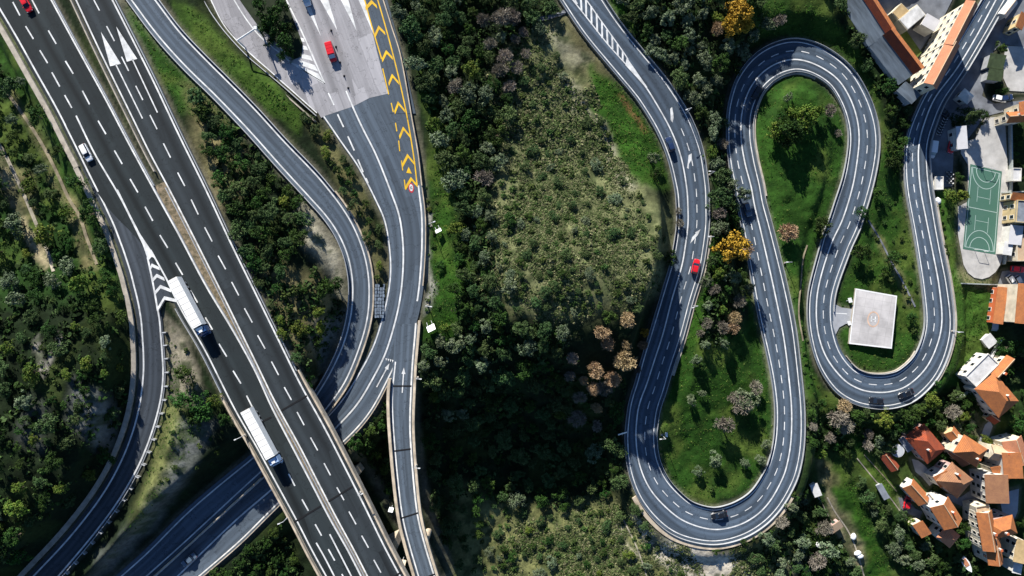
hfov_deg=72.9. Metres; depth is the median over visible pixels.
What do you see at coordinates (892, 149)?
dense tree
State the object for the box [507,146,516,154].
clumpy tree
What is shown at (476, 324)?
dense tree
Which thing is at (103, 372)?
bright tree
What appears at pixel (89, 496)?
retaining wall
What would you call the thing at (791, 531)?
clumpy tree
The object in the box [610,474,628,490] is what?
clumpy tree
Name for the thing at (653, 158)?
pale tree
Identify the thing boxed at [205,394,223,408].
bright tree
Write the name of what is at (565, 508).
dense tree
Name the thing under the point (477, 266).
clumpy tree
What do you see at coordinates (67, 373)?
bright tree
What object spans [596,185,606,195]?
clumpy tree
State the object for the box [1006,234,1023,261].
house
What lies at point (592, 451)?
pale tree
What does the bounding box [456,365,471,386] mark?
clumpy tree
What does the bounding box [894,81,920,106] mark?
corner block
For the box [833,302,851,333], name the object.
helipad access road
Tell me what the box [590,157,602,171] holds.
pale tree
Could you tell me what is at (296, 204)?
dense tree
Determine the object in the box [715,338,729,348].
pale tree
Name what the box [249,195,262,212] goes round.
dense tree
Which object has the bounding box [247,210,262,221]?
clumpy tree
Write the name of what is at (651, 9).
pale tree
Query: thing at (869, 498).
clumpy tree
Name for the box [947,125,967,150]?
club building
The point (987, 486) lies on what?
house
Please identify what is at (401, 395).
slip road
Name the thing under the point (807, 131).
dense tree
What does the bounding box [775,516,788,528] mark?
bare tree
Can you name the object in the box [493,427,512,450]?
clumpy tree
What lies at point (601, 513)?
dense tree
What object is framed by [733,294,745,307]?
bare tree
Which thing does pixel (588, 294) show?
shrub
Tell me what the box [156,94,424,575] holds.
toll ramp road
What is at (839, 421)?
bare tree
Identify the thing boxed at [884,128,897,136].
dense tree
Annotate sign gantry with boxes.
[237,26,259,47]
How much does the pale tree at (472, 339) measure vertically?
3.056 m
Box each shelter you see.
[980,53,1006,70]
[981,68,1003,83]
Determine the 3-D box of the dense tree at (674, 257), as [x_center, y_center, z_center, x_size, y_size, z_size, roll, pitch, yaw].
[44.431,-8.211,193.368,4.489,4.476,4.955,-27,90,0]
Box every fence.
[961,283,997,284]
[1002,124,1012,263]
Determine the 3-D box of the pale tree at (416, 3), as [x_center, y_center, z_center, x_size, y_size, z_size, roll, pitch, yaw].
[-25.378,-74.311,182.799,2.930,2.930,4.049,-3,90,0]
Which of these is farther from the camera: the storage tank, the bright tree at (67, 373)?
the storage tank
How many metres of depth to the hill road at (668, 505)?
200.48 m
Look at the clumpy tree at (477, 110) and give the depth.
183.66 m
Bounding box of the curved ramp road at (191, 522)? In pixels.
[116,0,372,575]
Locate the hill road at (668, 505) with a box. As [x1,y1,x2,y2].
[560,0,1006,543]
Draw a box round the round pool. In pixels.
[891,444,903,456]
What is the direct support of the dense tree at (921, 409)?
on the ground at (118, 546)
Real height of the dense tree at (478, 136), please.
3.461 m
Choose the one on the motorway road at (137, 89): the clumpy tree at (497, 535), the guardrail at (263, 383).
the guardrail at (263, 383)
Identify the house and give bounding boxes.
[899,477,928,505]
[901,423,944,463]
[901,426,920,436]
[908,517,931,537]
[920,490,961,529]
[924,466,947,487]
[924,492,933,505]
[928,523,959,547]
[934,459,972,498]
[938,426,960,441]
[941,434,987,466]
[944,450,969,466]
[956,352,998,386]
[962,499,989,516]
[962,506,997,551]
[963,372,1017,417]
[969,468,1009,503]
[972,537,1002,565]
[978,441,1009,460]
[980,461,1009,480]
[981,413,999,424]
[984,452,1023,478]
[986,286,1006,323]
[989,433,1023,465]
[990,355,1014,377]
[990,508,1016,537]
[994,111,1023,125]
[995,283,1023,323]
[1000,192,1023,201]
[1000,535,1023,563]
[1002,200,1023,224]
[1003,11,1023,35]
[1004,101,1023,114]
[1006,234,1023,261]
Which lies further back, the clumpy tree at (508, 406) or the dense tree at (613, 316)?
the clumpy tree at (508, 406)
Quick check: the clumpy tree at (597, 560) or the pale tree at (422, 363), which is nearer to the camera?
the pale tree at (422, 363)
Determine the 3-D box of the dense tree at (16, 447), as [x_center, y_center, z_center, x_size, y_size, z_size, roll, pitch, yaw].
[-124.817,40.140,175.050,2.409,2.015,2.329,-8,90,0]
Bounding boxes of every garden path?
[827,497,864,575]
[857,458,906,519]
[864,454,896,491]
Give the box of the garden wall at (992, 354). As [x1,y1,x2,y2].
[956,340,1001,398]
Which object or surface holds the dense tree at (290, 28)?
on the traffic island
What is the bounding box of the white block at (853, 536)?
[850,533,855,539]
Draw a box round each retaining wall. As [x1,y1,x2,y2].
[0,22,79,167]
[18,167,136,575]
[632,495,793,549]
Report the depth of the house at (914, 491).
205.51 m
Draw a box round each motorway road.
[0,0,401,575]
[74,0,403,575]
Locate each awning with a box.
[996,241,1012,255]
[1000,225,1023,244]
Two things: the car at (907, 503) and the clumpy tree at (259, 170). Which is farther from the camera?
the car at (907, 503)
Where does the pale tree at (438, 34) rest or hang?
on the ground at (118, 546)
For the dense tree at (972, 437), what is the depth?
207.52 m
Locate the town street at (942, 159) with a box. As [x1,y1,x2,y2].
[931,0,1023,186]
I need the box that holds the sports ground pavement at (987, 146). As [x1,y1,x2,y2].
[958,117,1007,278]
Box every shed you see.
[809,482,821,497]
[829,519,842,533]
[880,452,898,471]
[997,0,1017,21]
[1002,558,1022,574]
[1005,168,1021,181]
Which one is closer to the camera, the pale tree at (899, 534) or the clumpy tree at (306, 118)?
the clumpy tree at (306, 118)
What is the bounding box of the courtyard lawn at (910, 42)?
[900,31,921,56]
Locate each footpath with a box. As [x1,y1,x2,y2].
[527,9,567,21]
[620,515,646,575]
[798,245,807,340]
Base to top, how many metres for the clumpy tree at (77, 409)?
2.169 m
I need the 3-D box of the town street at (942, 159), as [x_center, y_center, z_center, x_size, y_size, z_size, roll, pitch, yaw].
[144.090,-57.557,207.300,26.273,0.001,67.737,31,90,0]
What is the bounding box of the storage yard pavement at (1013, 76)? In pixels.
[1003,46,1023,91]
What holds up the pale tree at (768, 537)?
on the ground at (118, 546)
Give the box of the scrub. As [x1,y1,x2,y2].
[451,23,782,575]
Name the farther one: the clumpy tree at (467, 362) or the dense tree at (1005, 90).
the dense tree at (1005, 90)
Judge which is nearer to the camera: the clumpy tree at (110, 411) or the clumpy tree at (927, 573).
the clumpy tree at (110, 411)
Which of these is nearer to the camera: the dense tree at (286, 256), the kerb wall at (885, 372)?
the dense tree at (286, 256)
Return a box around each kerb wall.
[287,96,316,121]
[327,191,374,414]
[754,72,815,195]
[846,351,915,373]
[934,202,956,384]
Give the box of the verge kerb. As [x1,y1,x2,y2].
[672,235,711,375]
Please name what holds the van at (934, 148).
on the town street at (942, 159)
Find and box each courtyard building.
[847,0,895,47]
[867,27,923,85]
[910,41,959,94]
[920,0,977,57]
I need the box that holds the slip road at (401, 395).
[390,323,435,575]
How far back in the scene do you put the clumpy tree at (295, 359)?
177.34 m
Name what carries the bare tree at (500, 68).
on the ground at (118, 546)
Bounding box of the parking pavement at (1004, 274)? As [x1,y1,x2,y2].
[998,270,1023,283]
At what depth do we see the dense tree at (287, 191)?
179.99 m
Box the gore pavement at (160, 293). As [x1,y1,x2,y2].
[134,236,170,310]
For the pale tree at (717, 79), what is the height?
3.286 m
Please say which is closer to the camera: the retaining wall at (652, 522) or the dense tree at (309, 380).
the dense tree at (309, 380)
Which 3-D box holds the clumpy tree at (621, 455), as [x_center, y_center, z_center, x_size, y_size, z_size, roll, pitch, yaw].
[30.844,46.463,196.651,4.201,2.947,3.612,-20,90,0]
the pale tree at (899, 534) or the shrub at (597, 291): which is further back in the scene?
the pale tree at (899, 534)
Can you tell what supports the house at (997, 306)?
on the ground at (118, 546)
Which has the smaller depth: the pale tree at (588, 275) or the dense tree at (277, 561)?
the pale tree at (588, 275)
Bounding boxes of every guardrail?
[53,0,154,185]
[62,332,169,575]
[70,0,155,171]
[115,0,296,370]
[126,0,348,391]
[153,186,362,575]
[154,477,262,575]
[159,0,334,191]
[165,187,364,575]
[175,308,221,392]
[204,1,315,115]
[559,0,1007,544]
[606,0,880,507]
[851,0,981,374]
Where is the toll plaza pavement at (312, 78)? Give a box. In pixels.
[211,0,387,117]
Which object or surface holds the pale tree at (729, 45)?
on the ground at (118, 546)
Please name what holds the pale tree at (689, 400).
on the ground at (118, 546)
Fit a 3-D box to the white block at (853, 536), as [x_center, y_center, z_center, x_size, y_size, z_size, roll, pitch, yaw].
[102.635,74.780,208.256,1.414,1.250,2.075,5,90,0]
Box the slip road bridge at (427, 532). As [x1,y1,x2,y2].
[386,320,438,575]
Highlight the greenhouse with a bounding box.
[875,483,889,499]
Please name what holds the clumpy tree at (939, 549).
on the ground at (118, 546)
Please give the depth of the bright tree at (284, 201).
179.34 m
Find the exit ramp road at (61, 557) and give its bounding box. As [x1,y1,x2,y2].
[28,169,164,575]
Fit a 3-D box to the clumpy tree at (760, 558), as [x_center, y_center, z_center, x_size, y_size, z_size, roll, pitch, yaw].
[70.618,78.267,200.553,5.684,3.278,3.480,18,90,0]
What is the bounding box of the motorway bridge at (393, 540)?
[221,369,409,575]
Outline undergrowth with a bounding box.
[0,0,986,575]
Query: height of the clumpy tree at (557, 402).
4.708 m
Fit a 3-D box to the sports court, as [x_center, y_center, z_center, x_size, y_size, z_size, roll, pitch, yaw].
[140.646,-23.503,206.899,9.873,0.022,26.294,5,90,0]
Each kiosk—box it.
[931,176,943,190]
[953,88,973,104]
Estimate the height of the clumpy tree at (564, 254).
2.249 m
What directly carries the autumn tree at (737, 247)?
on the ground at (118, 546)
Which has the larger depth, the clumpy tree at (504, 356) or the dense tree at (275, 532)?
the dense tree at (275, 532)
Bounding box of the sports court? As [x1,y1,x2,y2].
[963,164,1001,254]
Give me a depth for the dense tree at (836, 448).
204.13 m
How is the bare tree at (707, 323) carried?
on the ground at (118, 546)
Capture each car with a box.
[20,0,33,12]
[79,143,93,161]
[181,552,197,566]
[665,137,674,151]
[691,259,699,273]
[711,510,727,519]
[742,202,751,216]
[751,85,762,99]
[869,397,883,403]
[898,388,913,398]
[902,495,911,509]
[940,107,949,117]
[946,141,953,153]
[992,94,1005,102]
[1000,94,1012,101]
[1005,274,1016,283]
[1010,266,1023,272]
[1014,275,1023,283]
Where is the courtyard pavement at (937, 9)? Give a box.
[878,0,951,57]
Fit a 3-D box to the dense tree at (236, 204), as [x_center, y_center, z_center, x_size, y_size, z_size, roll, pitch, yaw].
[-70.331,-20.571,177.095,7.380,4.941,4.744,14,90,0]
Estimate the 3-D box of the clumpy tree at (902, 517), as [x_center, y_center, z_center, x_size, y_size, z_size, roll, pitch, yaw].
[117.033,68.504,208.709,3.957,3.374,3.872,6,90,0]
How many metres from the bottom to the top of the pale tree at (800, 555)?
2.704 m
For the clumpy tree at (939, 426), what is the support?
on the ground at (118, 546)
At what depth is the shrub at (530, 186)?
183.30 m
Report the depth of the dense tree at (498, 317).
177.78 m
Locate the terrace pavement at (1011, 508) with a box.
[1001,489,1018,518]
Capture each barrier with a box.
[203,386,386,575]
[383,0,422,185]
[421,175,425,285]
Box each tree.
[0,76,22,97]
[0,179,8,187]
[0,196,9,211]
[0,218,6,234]
[0,241,8,267]
[0,266,12,273]
[0,271,20,292]
[0,339,15,355]
[0,360,8,377]
[0,379,11,398]
[0,425,5,440]
[1,526,24,547]
[2,212,26,240]
[2,499,29,517]
[5,112,17,125]
[5,129,25,143]
[5,291,27,305]
[6,549,33,565]
[9,148,23,157]
[10,481,27,497]
[12,442,21,451]
[13,389,32,410]
[13,427,21,434]
[14,457,24,469]
[16,77,25,84]
[16,332,27,344]
[16,354,23,361]
[17,416,30,424]
[18,175,37,194]
[20,263,31,273]
[21,248,30,257]
[22,309,37,326]
[22,362,49,386]
[23,153,36,163]
[25,103,47,126]
[27,267,44,287]
[27,287,42,304]
[27,434,41,446]
[28,197,36,206]
[32,164,48,173]
[32,413,58,434]
[32,476,47,488]
[33,223,65,249]
[38,343,47,353]
[38,489,50,501]
[38,502,46,512]
[40,204,55,212]
[40,319,63,338]
[42,189,59,201]
[42,271,61,289]
[43,438,52,446]
[44,451,63,472]
[46,340,70,357]
[47,396,56,402]
[51,143,64,155]
[51,248,61,262]
[53,485,69,493]
[56,302,65,310]
[56,435,75,450]
[58,208,74,218]
[58,255,74,276]
[60,401,66,409]
[61,368,71,381]
[62,238,78,251]
[64,175,90,193]
[67,274,92,292]
[69,304,77,312]
[70,321,83,332]
[70,413,83,424]
[72,399,81,411]
[75,372,86,380]
[77,198,101,226]
[79,384,90,394]
[80,355,91,372]
[81,327,91,338]
[82,467,95,480]
[83,300,98,312]
[87,313,110,329]
[87,427,98,441]
[92,227,104,240]
[92,237,107,257]
[95,445,116,464]
[96,268,112,283]
[99,335,110,349]
[100,369,108,376]
[101,352,109,360]
[105,284,121,295]
[106,406,121,420]
[114,386,124,398]
[115,310,126,324]
[167,391,198,410]
[173,364,196,386]
[185,410,200,431]
[187,86,207,109]
[188,389,213,421]
[193,101,211,122]
[198,143,213,158]
[201,131,217,143]
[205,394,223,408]
[206,115,221,132]
[209,567,224,575]
[210,170,223,187]
[211,145,229,163]
[216,189,229,205]
[218,414,231,425]
[219,123,233,144]
[223,181,247,197]
[224,200,251,218]
[227,160,235,174]
[227,218,246,240]
[229,137,242,154]
[234,153,250,173]
[236,560,245,567]
[237,243,255,260]
[242,253,264,271]
[242,544,252,554]
[244,219,255,233]
[245,176,263,187]
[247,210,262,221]
[248,162,267,177]
[248,225,271,241]
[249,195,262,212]
[251,0,265,16]
[253,278,265,286]
[253,562,264,569]
[255,187,271,200]
[257,22,272,40]
[257,198,278,224]
[257,259,270,273]
[259,5,283,24]
[261,243,273,260]
[262,539,271,549]
[263,39,275,46]
[265,20,289,36]
[265,174,276,188]
[265,568,273,575]
[266,298,276,309]
[268,527,278,537]
[269,223,283,234]
[271,284,279,293]
[271,554,279,567]
[273,262,287,281]
[274,0,289,11]
[276,32,292,60]
[276,326,286,341]
[277,237,293,247]
[277,315,284,325]
[278,195,290,209]
[278,249,297,263]
[279,22,294,34]
[279,212,292,223]
[279,567,288,575]
[281,183,293,198]
[285,49,294,62]
[289,194,306,209]
[289,228,308,247]
[289,316,309,337]
[289,552,300,564]
[290,352,303,363]
[292,211,314,226]
[299,111,315,123]
[306,375,314,388]
[310,123,320,137]
[312,306,324,318]
[313,336,322,346]
[315,279,333,298]
[316,319,324,335]
[320,145,330,160]
[322,129,332,141]
[322,276,343,293]
[332,165,343,178]
[337,187,347,194]
[338,155,346,165]
[344,165,355,182]
[345,179,351,188]
[346,198,358,210]
[347,432,362,452]
[350,189,358,197]
[361,230,371,245]
[362,200,370,209]
[363,426,374,435]
[365,217,372,225]
[374,240,382,248]
[375,224,383,234]
[376,260,382,271]
[378,419,385,428]
[381,429,387,438]
[383,482,392,495]
[384,443,389,456]
[390,2,408,24]
[399,14,424,44]
[402,55,428,70]
[410,0,420,11]
[414,5,430,25]
[414,70,439,92]
[415,33,432,57]
[416,359,429,372]
[420,343,437,358]
[422,93,436,103]
[422,370,441,391]
[425,117,442,129]
[426,56,443,80]
[427,25,441,47]
[428,131,450,147]
[429,495,440,512]
[433,150,464,171]
[433,356,448,367]
[435,11,453,25]
[435,261,444,271]
[435,334,445,347]
[437,408,453,421]
[438,321,451,333]
[438,385,451,400]
[439,0,459,17]
[439,94,449,108]
[439,107,454,123]
[440,41,454,56]
[441,29,455,39]
[441,168,470,192]
[444,64,457,81]
[444,222,466,234]
[444,332,465,353]
[445,55,460,70]
[445,119,459,139]
[445,471,464,495]
[446,78,462,92]
[446,280,464,301]
[449,321,462,335]
[450,96,466,116]
[451,240,466,253]
[452,386,464,396]
[453,199,476,216]
[453,558,463,570]
[454,144,472,162]
[454,253,464,267]
[454,267,475,282]
[454,408,468,420]
[455,188,470,201]
[456,11,467,24]
[456,45,472,56]
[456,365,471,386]
[457,302,474,316]
[457,534,468,543]
[458,82,478,104]
[460,109,480,133]
[460,163,472,175]
[460,227,470,241]
[461,34,475,45]
[461,58,480,80]
[461,136,473,146]
[461,354,473,367]
[461,545,471,552]
[464,24,475,33]
[464,331,477,344]
[465,342,475,355]
[465,415,486,431]
[466,281,480,297]
[466,476,479,493]
[467,6,478,20]
[468,320,480,330]
[469,235,481,252]
[469,260,482,270]
[470,103,486,117]
[471,205,483,217]
[471,464,487,475]
[471,504,480,517]
[471,529,483,539]
[472,151,494,172]
[472,170,493,185]
[472,492,488,504]
[472,520,484,528]
[472,553,482,564]
[473,44,487,57]
[473,356,491,373]
[474,301,482,311]
[475,83,493,108]
[476,13,492,26]
[476,131,486,143]
[476,217,487,233]
[476,293,487,304]
[477,187,492,204]
[477,338,494,356]
[478,249,490,265]
[479,0,492,5]
[479,141,495,154]
[479,318,491,333]
[480,476,494,494]
[482,271,499,291]
[483,37,497,49]
[483,49,496,63]
[484,75,503,91]
[484,118,508,149]
[484,210,496,224]
[484,546,494,557]
[486,231,497,245]
[487,106,498,118]
[487,153,508,172]
[487,295,503,310]
[487,443,498,458]
[491,63,508,77]
[491,303,507,325]
[491,365,515,385]
[491,527,503,539]
[492,6,512,26]
[493,102,517,126]
[493,334,507,345]
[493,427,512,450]
[495,28,506,42]
[495,323,502,333]
[495,347,511,361]
[496,48,513,63]
[496,262,502,270]
[497,491,508,501]
[498,179,504,186]
[499,545,508,554]
[500,277,516,293]
[501,93,512,107]
[501,212,517,228]
[502,0,518,9]
[502,80,515,92]
[502,396,518,414]
[505,268,514,277]
[505,481,517,490]
[505,549,519,562]
[507,7,520,25]
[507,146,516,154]
[507,448,530,464]
[507,491,526,509]
[510,34,520,43]
[511,60,523,73]
[512,306,522,312]
[512,320,532,337]
[513,200,519,208]
[514,257,525,266]
[514,339,537,356]
[516,76,529,85]
[516,218,524,229]
[516,359,537,381]
[518,27,527,36]
[518,271,526,279]
[518,505,526,517]
[519,160,529,171]
[520,0,537,12]
[521,48,531,58]
[521,248,531,259]
[522,7,541,25]
[522,477,533,492]
[524,211,532,221]
[525,526,534,534]
[526,144,539,155]
[526,328,536,338]
[526,377,542,393]
[528,64,535,74]
[528,100,534,109]
[529,238,537,247]
[529,443,552,459]
[530,296,541,307]
[531,22,547,34]
[532,567,547,575]
[533,216,539,223]
[533,406,550,419]
[535,271,542,281]
[535,488,549,508]
[535,516,544,527]
[536,171,547,180]
[536,338,549,352]
[536,359,553,372]
[537,63,545,71]
[537,286,551,298]
[537,320,551,340]
[540,535,553,544]
[541,302,551,310]
[545,0,561,16]
[546,164,555,170]
[546,555,556,568]
[547,393,564,411]
[548,211,560,221]
[548,280,560,291]
[551,52,559,61]
[551,344,563,357]
[551,486,570,499]
[552,174,564,189]
[556,201,562,208]
[556,231,567,240]
[556,324,568,340]
[556,439,571,456]
[557,72,568,79]
[557,540,567,548]
[558,268,568,279]
[558,502,570,511]
[560,246,571,260]
[564,370,574,381]
[565,134,576,142]
[566,352,578,364]
[568,201,576,210]
[568,410,586,427]
[570,307,577,316]
[572,391,586,402]
[572,495,584,506]
[574,288,581,294]
[575,517,582,524]
[579,249,590,257]
[579,376,589,385]
[580,116,592,128]
[580,216,590,225]
[581,167,587,174]
[583,231,590,237]
[583,560,590,568]
[584,266,596,279]
[585,443,604,463]
[586,361,603,378]
[586,381,598,396]
[586,479,598,493]
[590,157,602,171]
[590,403,602,413]
[592,420,601,431]
[593,509,603,516]
[593,555,600,562]
[594,325,611,338]
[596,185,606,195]
[597,116,604,125]
[597,379,613,396]
[597,436,621,453]
[597,475,606,488]
[598,547,609,557]
[600,336,613,350]
[600,488,611,497]
[600,519,611,533]
[602,310,617,324]
[604,371,621,386]
[605,228,620,239]
[606,192,623,204]
[609,463,619,474]
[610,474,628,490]
[612,288,621,296]
[612,349,636,370]
[614,445,627,457]
[614,508,627,521]
[616,0,629,5]
[616,534,624,542]
[616,557,624,565]
[617,176,627,185]
[618,377,626,387]
[619,12,639,22]
[620,311,634,327]
[621,340,631,349]
[622,550,635,559]
[625,295,637,303]
[626,227,635,239]
[627,564,638,575]
[628,0,644,13]
[631,504,642,515]
[632,304,643,313]
[635,365,641,372]
[637,221,647,232]
[637,340,648,349]
[638,5,658,19]
[638,240,649,247]
[639,521,648,530]
[640,20,653,39]
[640,328,648,337]
[641,543,650,550]
[641,562,652,568]
[644,43,657,56]
[647,152,660,163]
[649,33,660,45]
[651,167,661,181]
[652,249,663,259]
[654,47,668,61]
[659,29,672,41]
[660,6,674,25]
[664,249,677,267]
[666,36,688,50]
[666,49,679,64]
[670,66,689,90]
[671,0,695,15]
[675,218,683,226]
[677,57,689,70]
[677,569,685,575]
[680,12,695,27]
[682,27,700,44]
[683,46,695,56]
[683,90,702,106]
[686,395,695,406]
[689,354,702,367]
[691,465,705,477]
[692,72,706,88]
[694,105,709,120]
[695,41,707,52]
[695,359,704,370]
[696,329,704,337]
[697,4,708,18]
[697,49,711,70]
[697,390,706,396]
[699,271,712,287]
[700,82,712,97]
[700,340,710,348]
[702,145,717,159]
[702,300,714,311]
[702,317,712,328]
[705,186,732,209]
[705,255,717,265]
[708,110,721,130]
[708,124,718,140]
[708,156,725,169]
[709,74,723,85]
[709,284,719,295]
[709,449,722,467]
[710,166,732,186]
[710,219,729,235]
[711,12,724,22]
[711,229,752,262]
[712,0,725,5]
[712,21,723,35]
[712,53,729,71]
[712,207,726,219]
[712,265,725,279]
[713,96,724,113]
[714,416,734,432]
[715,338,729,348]
[717,113,729,128]
[717,137,728,148]
[717,320,730,333]
[718,75,730,88]
[719,305,728,314]
[720,17,741,38]
[720,36,739,53]
[723,178,739,192]
[723,271,741,283]
[724,0,753,27]
[724,56,742,76]
[724,285,732,293]
[726,322,740,334]
[727,311,740,324]
[727,391,736,402]
[728,195,740,212]
[729,213,740,227]
[731,187,751,200]
[731,394,752,414]
[733,227,744,241]
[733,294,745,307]
[734,388,760,411]
[735,42,751,61]
[738,18,754,33]
[738,268,746,277]
[740,458,749,469]
[740,539,747,545]
[741,245,754,257]
[741,279,755,295]
[745,0,752,5]
[747,552,764,563]
[748,28,759,42]
[749,379,762,394]
[752,0,765,7]
[754,454,765,465]
[756,565,765,575]
[757,532,774,546]
[758,17,775,29]
[760,439,770,449]
[764,121,783,138]
[771,537,779,551]
[772,14,786,26]
[773,117,803,144]
[774,567,785,575]
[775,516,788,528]
[776,112,787,121]
[776,137,793,148]
[776,557,789,568]
[777,222,798,243]
[783,92,792,101]
[784,503,798,512]
[784,541,791,550]
[786,104,801,123]
[786,525,794,537]
[787,123,812,143]
[792,548,804,561]
[793,510,807,523]
[793,533,811,551]
[793,564,803,572]
[797,103,818,133]
[799,499,807,505]
[801,566,810,575]
[805,106,825,116]
[806,407,817,421]
[807,422,817,430]
[808,550,827,571]
[809,436,818,448]
[812,222,821,235]
[814,448,826,458]
[814,506,828,516]
[814,519,832,535]
[815,215,833,239]
[818,399,826,410]
[818,541,842,558]
[821,563,832,575]
[825,103,836,117]
[825,431,835,442]
[827,409,848,428]
[830,442,842,450]
[833,0,847,9]
[834,129,842,136]
[837,398,852,413]
[838,417,855,434]
[838,446,851,459]
[844,438,854,447]
[845,557,855,566]
[848,32,867,48]
[849,409,865,423]
[849,565,861,575]
[850,243,872,260]
[853,206,869,219]
[853,424,862,435]
[856,475,866,487]
[859,490,875,502]
[860,58,873,72]
[862,406,870,418]
[862,429,873,439]
[862,439,874,450]
[866,500,878,509]
[870,508,877,517]
[873,187,885,196]
[873,407,893,430]
[873,435,885,448]
[874,447,884,456]
[874,517,887,531]
[879,269,889,278]
[881,250,901,269]
[881,425,891,433]
[881,441,897,454]
[882,77,898,94]
[883,136,898,154]
[883,504,893,514]
[884,102,896,117]
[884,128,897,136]
[884,154,900,168]
[884,542,902,555]
[889,428,897,439]
[893,149,904,158]
[893,420,913,433]
[893,555,911,565]
[894,510,907,521]
[894,524,905,542]
[895,159,902,170]
[896,136,910,148]
[897,408,920,428]
[898,114,910,128]
[901,541,914,552]
[904,564,913,570]
[906,311,917,323]
[906,518,914,526]
[909,550,921,559]
[911,559,925,570]
[912,403,931,416]
[913,537,924,544]
[919,542,931,550]
[920,417,935,427]
[920,570,932,575]
[924,391,941,411]
[925,553,938,567]
[926,566,941,575]
[932,420,946,432]
[934,380,942,387]
[935,409,943,419]
[935,542,943,554]
[939,553,951,570]
[940,451,951,459]
[943,189,958,205]
[943,404,962,419]
[948,190,970,201]
[948,390,964,401]
[949,113,964,126]
[950,421,961,432]
[951,106,982,129]
[952,550,963,563]
[955,172,964,182]
[956,519,970,533]
[957,410,970,421]
[957,536,971,549]
[957,564,965,572]
[961,399,972,409]
[964,550,971,557]
[965,390,975,400]
[965,423,976,432]
[968,431,977,441]
[972,404,980,413]
[973,564,981,571]
[977,108,989,124]
[980,563,996,574]
[981,434,992,443]
[992,343,1004,355]
[994,41,1007,52]
[996,337,1023,356]
[999,84,1009,93]
[1003,376,1012,384]
[1006,366,1013,375]
[1007,414,1023,434]
[1012,375,1020,383]
[1014,517,1023,527]
[1016,430,1023,437]
[1019,410,1023,419]
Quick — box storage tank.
[854,550,860,555]
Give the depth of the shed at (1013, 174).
204.10 m
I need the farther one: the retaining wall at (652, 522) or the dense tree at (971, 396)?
the dense tree at (971, 396)
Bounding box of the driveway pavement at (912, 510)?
[898,497,921,518]
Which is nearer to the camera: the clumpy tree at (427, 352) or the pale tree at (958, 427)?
the clumpy tree at (427, 352)
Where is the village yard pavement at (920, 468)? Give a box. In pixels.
[912,459,931,485]
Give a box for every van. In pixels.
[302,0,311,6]
[324,41,336,62]
[931,140,938,158]
[991,323,998,330]
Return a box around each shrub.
[6,441,12,447]
[36,514,43,520]
[49,365,57,371]
[52,380,58,386]
[280,293,288,298]
[286,303,294,312]
[288,287,299,296]
[309,266,319,279]
[504,250,511,255]
[527,184,534,189]
[532,192,538,198]
[544,195,552,201]
[556,293,564,300]
[570,216,578,223]
[585,289,591,296]
[594,289,602,294]
[626,273,634,279]
[642,258,650,263]
[886,276,895,284]
[931,485,939,492]
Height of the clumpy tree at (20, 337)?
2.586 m
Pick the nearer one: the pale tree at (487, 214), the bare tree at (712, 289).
the pale tree at (487, 214)
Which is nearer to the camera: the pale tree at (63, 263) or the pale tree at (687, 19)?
the pale tree at (63, 263)
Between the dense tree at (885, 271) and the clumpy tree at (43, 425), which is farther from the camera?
the dense tree at (885, 271)
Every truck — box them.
[168,276,211,336]
[240,406,282,466]
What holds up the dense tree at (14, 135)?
on the ground at (118, 546)
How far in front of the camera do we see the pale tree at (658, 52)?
189.22 m
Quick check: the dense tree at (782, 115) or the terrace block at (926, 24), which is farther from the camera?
the terrace block at (926, 24)
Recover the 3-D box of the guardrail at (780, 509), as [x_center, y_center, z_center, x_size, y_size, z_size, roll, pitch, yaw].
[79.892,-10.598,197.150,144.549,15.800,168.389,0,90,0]
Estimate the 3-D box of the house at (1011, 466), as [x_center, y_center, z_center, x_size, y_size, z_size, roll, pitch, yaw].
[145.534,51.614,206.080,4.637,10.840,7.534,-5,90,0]
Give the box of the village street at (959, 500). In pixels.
[946,468,978,505]
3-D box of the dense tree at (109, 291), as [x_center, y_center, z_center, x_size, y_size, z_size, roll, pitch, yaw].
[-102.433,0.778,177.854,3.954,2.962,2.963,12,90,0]
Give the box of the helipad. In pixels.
[848,288,896,348]
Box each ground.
[0,0,1023,575]
[154,182,365,575]
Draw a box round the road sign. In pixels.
[426,321,435,332]
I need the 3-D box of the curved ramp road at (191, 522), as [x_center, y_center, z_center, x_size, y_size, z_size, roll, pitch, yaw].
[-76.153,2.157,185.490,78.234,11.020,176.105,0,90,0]
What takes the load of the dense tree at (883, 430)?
on the ground at (118, 546)
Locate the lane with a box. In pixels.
[979,422,992,441]
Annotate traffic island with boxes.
[240,0,302,59]
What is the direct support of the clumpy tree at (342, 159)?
on the ground at (118, 546)
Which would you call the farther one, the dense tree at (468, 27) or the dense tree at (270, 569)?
the dense tree at (270, 569)
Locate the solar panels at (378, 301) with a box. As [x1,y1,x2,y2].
[374,284,384,317]
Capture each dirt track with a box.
[0,144,54,271]
[2,87,97,264]
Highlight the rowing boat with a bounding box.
[961,556,971,571]
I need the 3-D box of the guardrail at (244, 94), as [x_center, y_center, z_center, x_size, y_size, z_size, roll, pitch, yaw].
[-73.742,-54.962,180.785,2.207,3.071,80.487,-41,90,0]
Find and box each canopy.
[898,437,912,452]
[980,333,996,348]
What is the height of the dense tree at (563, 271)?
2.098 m
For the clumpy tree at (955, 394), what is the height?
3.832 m
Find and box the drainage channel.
[868,220,915,306]
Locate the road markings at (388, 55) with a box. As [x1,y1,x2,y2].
[364,0,417,188]
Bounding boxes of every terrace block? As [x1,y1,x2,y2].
[888,3,908,22]
[893,5,925,34]
[913,13,939,36]
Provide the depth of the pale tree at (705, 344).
191.98 m
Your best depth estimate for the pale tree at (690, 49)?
190.62 m
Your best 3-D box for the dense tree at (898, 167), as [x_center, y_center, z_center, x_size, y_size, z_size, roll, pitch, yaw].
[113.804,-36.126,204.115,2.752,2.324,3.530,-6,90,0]

